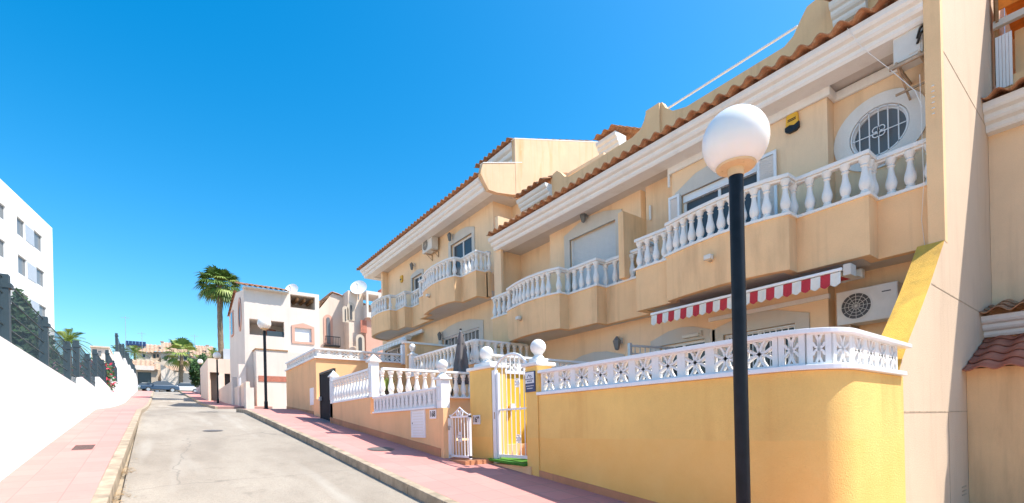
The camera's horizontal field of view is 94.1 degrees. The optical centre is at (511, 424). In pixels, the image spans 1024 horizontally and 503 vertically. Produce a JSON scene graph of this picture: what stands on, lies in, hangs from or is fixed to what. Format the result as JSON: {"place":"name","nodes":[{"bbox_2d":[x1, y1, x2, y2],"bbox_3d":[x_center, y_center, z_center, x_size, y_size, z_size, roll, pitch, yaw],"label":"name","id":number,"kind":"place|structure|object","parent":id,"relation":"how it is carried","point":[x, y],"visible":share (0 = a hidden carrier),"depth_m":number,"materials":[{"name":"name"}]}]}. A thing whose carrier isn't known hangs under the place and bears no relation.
{"place":"outdoors","nodes":[
{"label":"outdoors","id":0,"kind":"place"},
{"bbox_2d":[0,391,151,502],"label":"pavement","id":1,"kind":"structure","parent":0,"point":[58,470],"depth_m":6.75,"materials":[{"name":"pink tile"}]},
{"bbox_2d":[72,445,94,449],"bbox_3d":[-7.259,0.398,8.077,0.260,0.089,0.605,-1,0,-37],"label":"drain cover","id":2,"kind":"object","parent":1,"relation":"on","point":[86,447],"visible":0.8,"depth_m":8.04,"materials":[{"name":"metal"}]},
{"bbox_2d":[114,432,136,502],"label":"ground","id":3,"kind":"structure","parent":0,"point":[121,483],"depth_m":6.67,"materials":[{"name":"beige concrete"}]},
{"bbox_2d":[0,336,137,480],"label":"boundary wall","id":4,"kind":"structure","parent":3,"relation":"on","point":[42,405],"depth_m":7.54,"materials":[{"name":"white paint"}]},
{"bbox_2d":[0,273,135,386],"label":"fence","id":5,"kind":"object","parent":4,"relation":"on","point":[96,363],"visible":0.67,"depth_m":8.71,"materials":[{"name":"metal"}]},
{"bbox_2d":[111,345,137,358],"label":"palm tree","id":6,"kind":"object","parent":3,"relation":"on","point":[113,347],"visible":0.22,"depth_m":59.85,"materials":[{"name":"green plant"}]},
{"bbox_2d":[126,345,146,359],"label":"palm tree","id":7,"kind":"object","parent":3,"relation":"on","point":[136,350],"visible":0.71,"depth_m":75.94,"materials":[{"name":"green plant"}]},
{"bbox_2d":[135,347,152,360],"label":"house","id":8,"kind":"structure","parent":3,"relation":"on","point":[147,350],"depth_m":82.82,"materials":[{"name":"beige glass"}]},
{"bbox_2d":[125,341,145,352],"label":"solar array","id":9,"kind":"object","parent":8,"relation":"on","point":[129,344],"visible":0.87,"depth_m":83.64,"materials":[{"name":"glass"}]},
{"bbox_2d":[132,359,159,384],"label":"house","id":10,"kind":"structure","parent":3,"relation":"on","point":[146,371],"depth_m":70.25,"materials":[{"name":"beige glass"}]},
{"bbox_2d":[138,372,150,383],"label":"window","id":11,"kind":"structure","parent":10,"relation":"in","point":[143,377],"depth_m":69.90,"materials":[{"name":"black glass"}]},
{"bbox_2d":[138,383,163,391],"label":"parked car","id":12,"kind":"object","parent":3,"relation":"on","point":[140,384],"visible":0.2,"depth_m":66.81,"materials":[{"name":"grey metal"}]},
{"bbox_2d":[146,344,160,361],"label":"house","id":13,"kind":"structure","parent":3,"relation":"on","point":[156,355],"depth_m":86.96,"materials":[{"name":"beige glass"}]},
{"bbox_2d":[154,362,166,380],"bbox_3d":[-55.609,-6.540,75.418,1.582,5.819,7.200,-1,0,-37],"label":"house","id":14,"kind":"structure","parent":3,"relation":"on","point":[159,371],"depth_m":72.50,"materials":[{"name":"beige paint"}]},
{"bbox_2d":[159,345,190,370],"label":"house","id":15,"kind":"structure","parent":3,"relation":"on","point":[162,355],"depth_m":83.73,"materials":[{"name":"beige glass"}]},
{"bbox_2d":[165,365,185,372],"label":"house","id":16,"kind":"structure","parent":3,"relation":"on","point":[172,368],"depth_m":71.70,"materials":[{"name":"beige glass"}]},
{"bbox_2d":[161,365,191,391],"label":"boundary wall","id":17,"kind":"structure","parent":3,"relation":"on","point":[169,375],"depth_m":68.92,"materials":[{"name":"white paint"}]},
{"bbox_2d":[161,337,197,391],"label":"palm tree","id":18,"kind":"object","parent":3,"relation":"on","point":[180,343],"visible":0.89,"depth_m":67.90,"materials":[{"name":"green plant"}]},
{"bbox_2d":[188,352,209,387],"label":"hedge","id":19,"kind":"object","parent":3,"relation":"on","point":[194,372],"visible":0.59,"depth_m":51.33,"materials":[{"name":"green plant"}]},
{"bbox_2d":[189,349,216,357],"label":"house","id":20,"kind":"structure","parent":3,"relation":"on","point":[199,352],"depth_m":84.36,"materials":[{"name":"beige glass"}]},
{"bbox_2d":[195,345,212,356],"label":"house","id":21,"kind":"structure","parent":3,"relation":"on","point":[203,347],"depth_m":101.08,"materials":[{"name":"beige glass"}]},
{"bbox_2d":[201,347,217,358],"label":"palm tree","id":22,"kind":"object","parent":3,"relation":"on","point":[211,352],"visible":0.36,"depth_m":69.65,"materials":[{"name":"green plant"}]},
{"bbox_2d":[200,349,230,400],"bbox_3d":[-25.377,-3.445,41.353,2.278,5.648,7.500,-1,0,-37],"label":"annex","id":23,"kind":"object","parent":3,"relation":"on","point":[208,379],"visible":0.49,"depth_m":38.58,"materials":[{"name":"white paint"}]},
{"bbox_2d":[191,264,241,358],"bbox_3d":[-24.365,-7.450,39.803,3.933,11.567,4.058,-1,0,-37],"label":"palm tree","id":24,"kind":"object","parent":3,"relation":"on","point":[219,292],"visible":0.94,"depth_m":39.46,"materials":[{"name":"green plant"}]},
{"bbox_2d":[218,364,253,408],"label":"boundary wall","id":25,"kind":"structure","parent":3,"relation":"on","point":[232,392],"depth_m":28.86,"materials":[{"name":"white paint"}]},
{"bbox_2d":[227,282,337,408],"bbox_3d":[-16.161,-4.782,33.185,5.360,9.500,8.432,-1,0,-37],"label":"villa","id":26,"kind":"object","parent":3,"relation":"on","point":[293,331],"visible":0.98,"depth_m":30.10,"materials":[{"name":"paint"}]},
{"bbox_2d":[230,298,241,336],"bbox_3d":[-18.402,-6.981,31.755,0.080,2.160,4.720,-1,0,-37],"label":"side window","id":27,"kind":"structure","parent":26,"relation":"in","point":[239,299],"depth_m":30.64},
{"bbox_2d":[285,284,297,298],"bbox_3d":[-14.653,-8.883,31.694,0.719,1.024,0.581,-1,0,-37],"label":"satellite dish","id":28,"kind":"object","parent":26,"relation":"on","point":[291,287],"visible":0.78,"depth_m":31.77,"materials":[{"name":"white paint"}]},
{"bbox_2d":[292,323,314,344],"bbox_3d":[-13.660,-5.933,31.143,1.381,1.354,0.150,-1,0,-37],"label":"window","id":29,"kind":"structure","parent":26,"relation":"in","point":[300,335],"depth_m":31.16,"materials":[{"name":"white paint"}]},
{"bbox_2d":[284,338,410,416],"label":"garage","id":30,"kind":"structure","parent":3,"relation":"on","point":[303,370],"depth_m":17.48,"materials":[{"name":"white paint"}]},
{"bbox_2d":[310,388,313,404],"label":"meter door","id":31,"kind":"structure","parent":30,"relation":"in","point":[311,389],"depth_m":16.86,"materials":[{"name":"white paint"}]},
{"bbox_2d":[319,289,382,359],"bbox_3d":[-12.906,-5.343,39.254,7.261,10.474,7.900,-1,0,-37],"label":"villa","id":32,"kind":"object","parent":3,"relation":"on","point":[345,321],"visible":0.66,"depth_m":36.08,"materials":[{"name":"paint"}]},
{"bbox_2d":[323,315,332,344],"bbox_3d":[-13.859,-7.136,35.945,0.651,2.306,0.090,-1,0,-37],"label":"arched window","id":33,"kind":"structure","parent":32,"relation":"in","point":[328,321],"depth_m":35.91,"materials":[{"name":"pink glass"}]},
{"bbox_2d":[342,306,348,322],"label":"arched window","id":34,"kind":"structure","parent":32,"relation":"in","point":[345,318],"depth_m":35.50,"materials":[{"name":"white paint"}]},
{"bbox_2d":[347,302,354,320],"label":"arched window","id":35,"kind":"structure","parent":32,"relation":"in","point":[350,306],"depth_m":35.77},
{"bbox_2d":[350,280,366,299],"bbox_3d":[-11.563,-10.166,35.918,1.054,1.507,0.847,-1,0,-37],"label":"satellite dish","id":36,"kind":"object","parent":32,"relation":"attached to","point":[358,287],"visible":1,"depth_m":35.98,"materials":[{"name":"white paint"}]},
{"bbox_2d":[356,334,364,350],"bbox_3d":[-11.395,-6.086,35.779,0.646,1.365,0.090,-1,0,-37],"label":"arched window","id":37,"kind":"structure","parent":32,"relation":"in","point":[360,344],"depth_m":35.74,"materials":[{"name":"white paint"}]},
{"bbox_2d":[360,320,366,332],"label":"small window","id":38,"kind":"structure","parent":32,"relation":"in","point":[363,323],"depth_m":35.95,"materials":[{"name":"pink brick"}]},
{"bbox_2d":[328,339,528,457],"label":"garden wall","id":39,"kind":"structure","parent":3,"relation":"on","point":[361,401],"depth_m":11.80,"materials":[{"name":"white paint"}]},
{"bbox_2d":[318,368,335,420],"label":"dark gate","id":40,"kind":"structure","parent":39,"relation":"attached to","point":[324,397],"depth_m":15.00,"materials":[{"name":"black metal"}]},
{"bbox_2d":[411,409,425,437],"bbox_3d":[-1.859,-0.029,9.435,0.022,0.580,0.620,-1,0,-37],"label":"meter box","id":41,"kind":"object","parent":39,"relation":"attached to","point":[418,423],"visible":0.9,"depth_m":9.40,"materials":[{"name":"white paint"}]},
{"bbox_2d":[412,409,423,435],"bbox_3d":[-1.856,-0.029,9.437,0.016,0.512,0.552,-1,0,-37],"label":"door","id":42,"kind":"structure","parent":41,"relation":"in","point":[423,409],"depth_m":9.42,"materials":[{"name":"white paint"}]},
{"bbox_2d":[430,409,435,418],"bbox_3d":[-1.482,-0.191,8.921,0.023,0.170,0.240,-1,0,-37],"label":"number plaque","id":43,"kind":"object","parent":39,"relation":"attached to","point":[432,414],"visible":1,"depth_m":8.89,"materials":[{"name":"white ceramic"}]},
{"bbox_2d":[448,407,471,458],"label":"garden gate","id":44,"kind":"structure","parent":39,"relation":"attached to","point":[451,433],"depth_m":8.39,"materials":[{"name":"white metal"}]},
{"bbox_2d":[452,328,468,396],"bbox_3d":[-1.398,-1.667,13.205,0.508,1.998,0.506,-1,0,-37],"label":"closed parasol","id":45,"kind":"object","parent":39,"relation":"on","point":[461,364],"visible":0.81,"depth_m":13.11,"materials":[{"name":"fabric"}]},
{"bbox_2d":[357,137,598,361],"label":"terraced house","id":46,"kind":"structure","parent":3,"relation":"on","point":[455,280],"depth_m":18.14,"materials":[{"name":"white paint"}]},
{"bbox_2d":[383,340,408,360],"bbox_3d":[-5.646,-2.908,23.458,0.165,2.473,3.063,-1,0,-37],"label":"terrace door","id":47,"kind":"structure","parent":46,"relation":"in","point":[396,350],"depth_m":23.85,"materials":[{"name":"white paint"}]},
{"bbox_2d":[371,329,423,351],"bbox_3d":[-5.376,-3.828,22.201,0.952,0.660,4.028,-1,0,-37],"label":"white awning","id":48,"kind":"object","parent":46,"relation":"attached to","point":[394,342],"visible":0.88,"depth_m":21.52,"materials":[{"name":"fabric"}]},
{"bbox_2d":[410,269,423,305],"bbox_3d":[-4.326,-5.773,22.112,0.170,2.740,1.295,-1,0,-37],"label":"balcony door","id":49,"kind":"structure","parent":46,"relation":"in","point":[416,285],"depth_m":22.32,"materials":[{"name":"white paint"}]},
{"bbox_2d":[422,236,438,260],"bbox_3d":[-3.488,-7.589,20.526,0.412,0.880,0.900,-1,0,-37],"label":"air conditioner","id":50,"kind":"object","parent":46,"relation":"attached to","point":[429,245],"visible":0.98,"depth_m":20.29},
{"bbox_2d":[447,232,453,240],"bbox_3d":[-2.509,-7.622,19.343,0.282,0.370,0.182,-1,0,-37],"label":"wall lantern","id":51,"kind":"object","parent":46,"relation":"attached to","point":[449,235],"depth_m":19.27,"materials":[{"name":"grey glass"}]},
{"bbox_2d":[438,319,483,361],"bbox_3d":[-1.980,-2.876,18.588,0.165,2.242,3.369,-1,0,-37],"label":"terrace window","id":52,"kind":"structure","parent":46,"relation":"in","point":[468,326],"depth_m":18.26,"materials":[{"name":"white paint"}]},
{"bbox_2d":[448,227,474,275],"bbox_3d":[-1.944,-6.091,18.938,0.170,3.268,1.976,-1,0,-37],"label":"balcony door","id":53,"kind":"structure","parent":46,"relation":"in","point":[467,245],"depth_m":18.96,"materials":[{"name":"white paint"}]},
{"bbox_2d":[466,327,911,502],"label":"garden wall","id":54,"kind":"structure","parent":3,"relation":"on","point":[827,426],"depth_m":5.15,"materials":[{"name":"yellow paint"}]},
{"bbox_2d":[473,415,480,423],"bbox_3d":[-0.651,-0.085,8.726,0.023,0.170,0.240,-1,0,-37],"label":"number plaque","id":55,"kind":"object","parent":54,"relation":"attached to","point":[476,419],"visible":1,"depth_m":8.71,"materials":[{"name":"white ceramic"}]},
{"bbox_2d":[492,352,526,462],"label":"tall gate","id":56,"kind":"structure","parent":54,"relation":"attached to","point":[497,410],"depth_m":8.18,"materials":[{"name":"white metal"}]},
{"bbox_2d":[525,371,535,391],"bbox_3d":[0.282,-0.667,7.441,0.029,0.320,0.235,-1,0,-37],"label":"property sign","id":57,"kind":"object","parent":54,"relation":"attached to","point":[530,383],"visible":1,"depth_m":7.42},
{"bbox_2d":[569,368,663,386],"bbox_3d":[1.935,-0.444,8.684,2.650,1.100,0.080,-1,0,-37],"label":"screen fence","id":58,"kind":"object","parent":54,"relation":"on","point":[650,374],"visible":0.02,"depth_m":8.68,"materials":[{"name":"metal"}]},
{"bbox_2d":[628,343,675,380],"bbox_3d":[2.797,-0.750,9.457,1.165,1.671,0.071,-1,0,-25],"label":"terrace railing","id":59,"kind":"object","parent":54,"relation":"on","point":[630,345],"visible":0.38,"depth_m":9.34,"materials":[{"name":"metal"}]},
{"bbox_2d":[486,0,1004,502],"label":"terraced house","id":60,"kind":"structure","parent":3,"relation":"on","point":[846,172],"depth_m":8.43,"materials":[{"name":"paint"}]},
{"bbox_2d":[580,213,588,222],"bbox_3d":[2.027,-5.845,13.372,0.282,0.370,0.182,-1,0,-37],"label":"wall lantern","id":61,"kind":"object","parent":60,"relation":"attached to","point":[583,216],"depth_m":13.30,"materials":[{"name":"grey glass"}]},
{"bbox_2d":[564,209,621,291],"bbox_3d":[2.293,-4.339,13.353,0.160,2.971,2.180,-1,0,-37],"label":"roller window","id":62,"kind":"structure","parent":60,"relation":"in","point":[602,243],"depth_m":13.33,"materials":[{"name":"white paint"}]},
{"bbox_2d":[573,351,624,361],"bbox_3d":[2.303,-0.956,12.957,0.165,2.007,2.071,-1,0,-37],"label":"terrace door","id":63,"kind":"structure","parent":60,"relation":"in","point":[594,356],"depth_m":12.77,"materials":[{"name":"white paint"}]},
{"bbox_2d":[613,336,622,349],"bbox_3d":[2.690,-2.068,12.106,0.282,0.370,0.182,-1,0,-37],"label":"wall lantern","id":64,"kind":"object","parent":60,"relation":"attached to","point":[617,341],"depth_m":12.04,"materials":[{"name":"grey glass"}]},
{"bbox_2d":[651,327,714,376],"bbox_3d":[3.903,-1.093,10.827,0.165,2.207,1.639,-1,0,-37],"label":"terrace door","id":65,"kind":"structure","parent":60,"relation":"in","point":[674,336],"depth_m":10.77,"materials":[{"name":"white paint"}]},
{"bbox_2d":[682,330,701,338],"bbox_3d":[3.967,-1.982,10.506,0.085,0.120,0.450,-1,0,-37],"label":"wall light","id":66,"kind":"object","parent":60,"relation":"attached to","point":[692,335],"visible":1,"depth_m":10.44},
{"bbox_2d":[704,254,712,261],"bbox_3d":[3.659,-3.087,8.883,0.180,0.115,0.188,-1,0,-37],"label":"flood light","id":67,"kind":"object","parent":60,"relation":"attached to","point":[708,257],"visible":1,"depth_m":8.81,"materials":[{"name":"white plastic"}]},
{"bbox_2d":[668,149,777,247],"bbox_3d":[4.395,-4.179,10.040,0.212,2.755,2.365,-1,0,-37],"label":"balcony door","id":68,"kind":"structure","parent":60,"relation":"in","point":[765,168],"depth_m":10.17,"materials":[{"name":"white paint"}]},
{"bbox_2d":[650,263,864,324],"bbox_3d":[4.479,-2.358,9.069,1.052,0.430,3.675,-1,0,-37],"label":"striped awning","id":69,"kind":"object","parent":60,"relation":"attached to","point":[848,272],"visible":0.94,"depth_m":8.21,"materials":[{"name":"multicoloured fabric"}]},
{"bbox_2d":[712,310,809,371],"bbox_3d":[4.923,-1.117,9.471,0.165,2.209,1.881,-1,0,-37],"label":"terrace door","id":70,"kind":"structure","parent":60,"relation":"in","point":[765,319],"depth_m":9.30,"materials":[{"name":"white paint"}]},
{"bbox_2d":[785,112,799,133],"bbox_3d":[5.199,-5.588,8.834,0.066,0.335,0.240,-1,0,-37],"label":"alarm box","id":71,"kind":"object","parent":60,"relation":"attached to","point":[792,123],"visible":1,"depth_m":8.81,"materials":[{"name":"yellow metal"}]},
{"bbox_2d":[836,281,902,328],"bbox_3d":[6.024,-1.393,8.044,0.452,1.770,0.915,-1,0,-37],"label":"air conditioner","id":72,"kind":"object","parent":60,"relation":"attached to","point":[856,308],"visible":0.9,"depth_m":7.89,"materials":[{"name":"white metal"}]},
{"bbox_2d":[834,88,925,171],"bbox_3d":[6.228,-4.954,8.074,0.120,1.240,1.320,-1,0,-37],"label":"oval window","id":73,"kind":"structure","parent":60,"relation":"in","point":[883,129],"depth_m":8.04,"materials":[{"name":"white paint"}]},
{"bbox_2d":[847,28,924,244],"bbox_3d":[5.735,-4.458,7.318,0.878,3.652,0.166,-1,0,42],"label":"cable","id":74,"kind":"object","parent":60,"relation":"hanging from","point":[921,116],"visible":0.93,"depth_m":7.06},
{"bbox_2d":[889,24,924,100],"bbox_3d":[6.215,-5.677,7.364,0.807,0.909,0.531,-1,0,-37],"label":"air conditioner","id":75,"kind":"object","parent":60,"relation":"attached to","point":[908,50],"visible":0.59,"depth_m":7.23,"materials":[{"name":"white metal"}]},
{"bbox_2d":[962,0,1023,502],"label":"terraced house","id":76,"kind":"structure","parent":3,"relation":"on","point":[995,404],"depth_m":8.17,"materials":[{"name":"beige paint"}]},
{"bbox_2d":[995,0,1023,38],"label":"orange awning","id":77,"kind":"object","parent":76,"relation":"attached to","point":[1010,6],"visible":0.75,"depth_m":9.39,"materials":[{"name":"fabric"}]},
{"bbox_2d":[181,391,271,408],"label":"pavement","id":78,"kind":"structure","parent":0,"point":[198,397],"depth_m":33.17,"materials":[{"name":"pink tile"}]},
{"bbox_2d":[197,359,202,394],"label":"street lamp","id":79,"kind":"object","parent":78,"relation":"on","point":[200,361],"visible":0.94,"depth_m":50.07,"materials":[{"name":"black paint"}]},
{"bbox_2d":[213,352,220,402],"bbox_3d":[-21.204,-3.355,34.291,0.503,3.686,0.503,-1,0,-37],"label":"street lamp","id":80,"kind":"object","parent":78,"relation":"on","point":[216,355],"visible":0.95,"depth_m":34.24,"materials":[{"name":"black metal"}]},
{"bbox_2d":[120,392,423,502],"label":"road","id":81,"kind":"structure","parent":0,"point":[180,454],"depth_m":7.79,"materials":[{"name":"grey asphalt"}]},
{"bbox_2d":[90,391,153,502],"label":"kerb","id":82,"kind":"structure","parent":81,"relation":"on","point":[107,488],"depth_m":6.87,"materials":[{"name":"concrete"}]},
{"bbox_2d":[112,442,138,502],"bbox_3d":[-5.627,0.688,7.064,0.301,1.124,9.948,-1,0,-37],"label":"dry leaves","id":83,"kind":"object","parent":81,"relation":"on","point":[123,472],"visible":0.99,"depth_m":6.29,"materials":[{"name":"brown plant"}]},
{"bbox_2d":[138,381,179,391],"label":"parked car","id":84,"kind":"object","parent":81,"relation":"on","point":[166,386],"visible":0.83,"depth_m":62.19,"materials":[{"name":"blue metal"}]},
{"bbox_2d":[175,383,195,391],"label":"parked car","id":85,"kind":"object","parent":81,"relation":"on","point":[186,387],"visible":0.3,"depth_m":66.52,"materials":[{"name":"white metal"}]},
{"bbox_2d":[180,391,217,408],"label":"kerb","id":86,"kind":"structure","parent":81,"relation":"on","point":[203,404],"depth_m":34.14,"materials":[{"name":"concrete"}]},
{"bbox_2d":[203,430,222,431],"bbox_3d":[-7.577,0.160,12.068,0.440,0.048,0.440,-1,0,-37],"label":"manhole cover","id":87,"kind":"object","parent":81,"relation":"on","point":[212,430],"visible":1,"depth_m":12.03,"materials":[{"name":"metal"}]},
{"bbox_2d":[236,409,458,502],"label":"kerb","id":88,"kind":"structure","parent":81,"relation":"on","point":[413,489],"depth_m":7.72,"materials":[{"name":"concrete"}]},
{"bbox_2d":[379,378,396,394],"bbox_3d":[-3.199,-0.978,12.318,0.796,0.702,0.852,-1,0,-2],"label":"potted plant","id":89,"kind":"object","parent":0,"point":[386,382],"visible":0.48,"depth_m":12.20,"materials":[{"name":"green plant"}]},
{"bbox_2d":[249,409,626,502],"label":"pavement","id":90,"kind":"structure","parent":0,"point":[478,483],"depth_m":7.38,"materials":[{"name":"pink tile"}]},
{"bbox_2d":[257,317,270,408],"bbox_3d":[-10.165,-2.526,19.616,0.516,3.782,0.516,-1,0,-37],"label":"street lamp","id":91,"kind":"object","parent":90,"relation":"on","point":[264,323],"visible":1,"depth_m":19.56,"materials":[{"name":"black metal"}]},
{"bbox_2d":[367,447,393,450],"bbox_3d":[-2.564,0.481,9.326,0.520,0.060,0.520,-1,0,-37],"label":"manhole cover","id":92,"kind":"object","parent":90,"relation":"on","point":[380,448],"visible":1,"depth_m":9.31,"materials":[{"name":"metal"}]},
{"bbox_2d":[447,458,493,464],"bbox_3d":[-0.758,0.868,8.501,0.620,0.500,0.760,-1,0,-37],"label":"entrance step","id":93,"kind":"object","parent":90,"relation":"on","point":[468,461],"visible":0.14,"depth_m":8.22,"materials":[{"name":"orange tile"}]},
{"bbox_2d":[492,463,531,474],"bbox_3d":[0.090,0.883,7.974,0.300,0.430,1.080,-1,0,-37],"label":"entrance step","id":94,"kind":"object","parent":90,"relation":"on","point":[526,469],"visible":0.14,"depth_m":7.70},
{"bbox_2d":[487,457,527,466],"bbox_3d":[0.173,0.616,8.154,0.740,0.100,1.020,-1,0,-37],"label":"turf mat","id":95,"kind":"object","parent":94,"relation":"on","point":[517,461],"visible":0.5,"depth_m":7.98,"materials":[{"name":"green plastic"}]},
{"bbox_2d":[702,104,769,502],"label":"street lamp","id":96,"kind":"object","parent":90,"relation":"on","point":[735,141],"visible":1,"depth_m":3.97,"materials":[{"name":"black metal"}]},
{"bbox_2d":[0,0,1004,361],"label":"sky","id":97,"kind":"structure","parent":0,"point":[273,143],"materials":[{"name":"blue"}]},
{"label":"terrain","id":98,"kind":"structure","parent":0,"visible":0},
{"bbox_2d":[0,179,54,338],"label":"apartment block","id":99,"kind":"structure","parent":98,"relation":"on","point":[26,254],"depth_m":37.42,"materials":[{"name":"paint"}]},
{"bbox_2d":[0,204,3,219],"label":"window","id":100,"kind":"structure","parent":99,"relation":"in","point":[1,207],"depth_m":34.12,"materials":[{"name":"glass"}]},
{"bbox_2d":[0,240,3,257],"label":"window","id":101,"kind":"structure","parent":99,"relation":"in","point":[1,242],"depth_m":34.01,"materials":[{"name":"glass"}]},
{"bbox_2d":[17,218,22,237],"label":"window","id":102,"kind":"structure","parent":99,"relation":"in","point":[19,223],"depth_m":36.63,"materials":[{"name":"glass"}]},
{"bbox_2d":[18,255,25,276],"bbox_3d":[-37.748,-12.155,36.576,0.060,1.423,1.543,-1,0,-27],"label":"window","id":103,"kind":"structure","parent":99,"relation":"in","point":[21,262],"depth_m":36.77,"materials":[{"name":"glass"}]},
{"bbox_2d":[34,231,40,251],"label":"window","id":104,"kind":"structure","parent":99,"relation":"in","point":[37,239],"depth_m":39.50,"materials":[{"name":"glass"}]},
{"bbox_2d":[36,268,42,286],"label":"window","id":105,"kind":"structure","parent":99,"relation":"in","point":[39,273],"depth_m":39.75,"materials":[{"name":"glass"}]},
{"bbox_2d":[39,305,44,316],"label":"window","id":106,"kind":"structure","parent":99,"relation":"in","point":[42,309],"depth_m":40.11,"materials":[{"name":"glass"}]},
{"bbox_2d":[11,287,56,366],"bbox_3d":[-16.023,-2.429,15.520,1.759,4.062,1.773,-1,0,-37],"label":"conifer","id":107,"kind":"object","parent":98,"relation":"on","point":[19,291],"visible":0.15,"depth_m":15.37,"materials":[{"name":"green plant"}]},
{"bbox_2d":[31,310,63,375],"bbox_3d":[-17.385,-2.300,17.259,1.827,3.906,1.925,-1,0,21],"label":"conifer","id":108,"kind":"object","parent":98,"relation":"on","point":[56,357],"visible":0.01,"depth_m":17.67,"materials":[{"name":"green plant"}]},
{"bbox_2d":[50,328,91,364],"bbox_3d":[-27.754,-3.320,29.839,2.648,5.525,2.662,-1,0,-37],"label":"palm tree","id":109,"kind":"object","parent":98,"relation":"on","point":[67,336],"visible":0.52,"depth_m":29.76,"materials":[{"name":"green plant"}]},
{"bbox_2d":[72,357,117,391],"bbox_3d":[-17.858,-1.953,20.337,1.666,1.925,1.634,-1,0,-37],"label":"flowering shrub","id":110,"kind":"object","parent":98,"relation":"on","point":[111,376],"visible":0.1,"depth_m":20.54,"materials":[{"name":"green plant"}]},
{"bbox_2d":[90,345,113,362],"bbox_3d":[-35.468,-3.513,42.085,2.154,5.847,6.200,-1,0,-37],"label":"villa","id":111,"kind":"object","parent":98,"relation":"on","point":[101,351],"visible":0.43,"depth_m":39.55,"materials":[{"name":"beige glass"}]}
]}

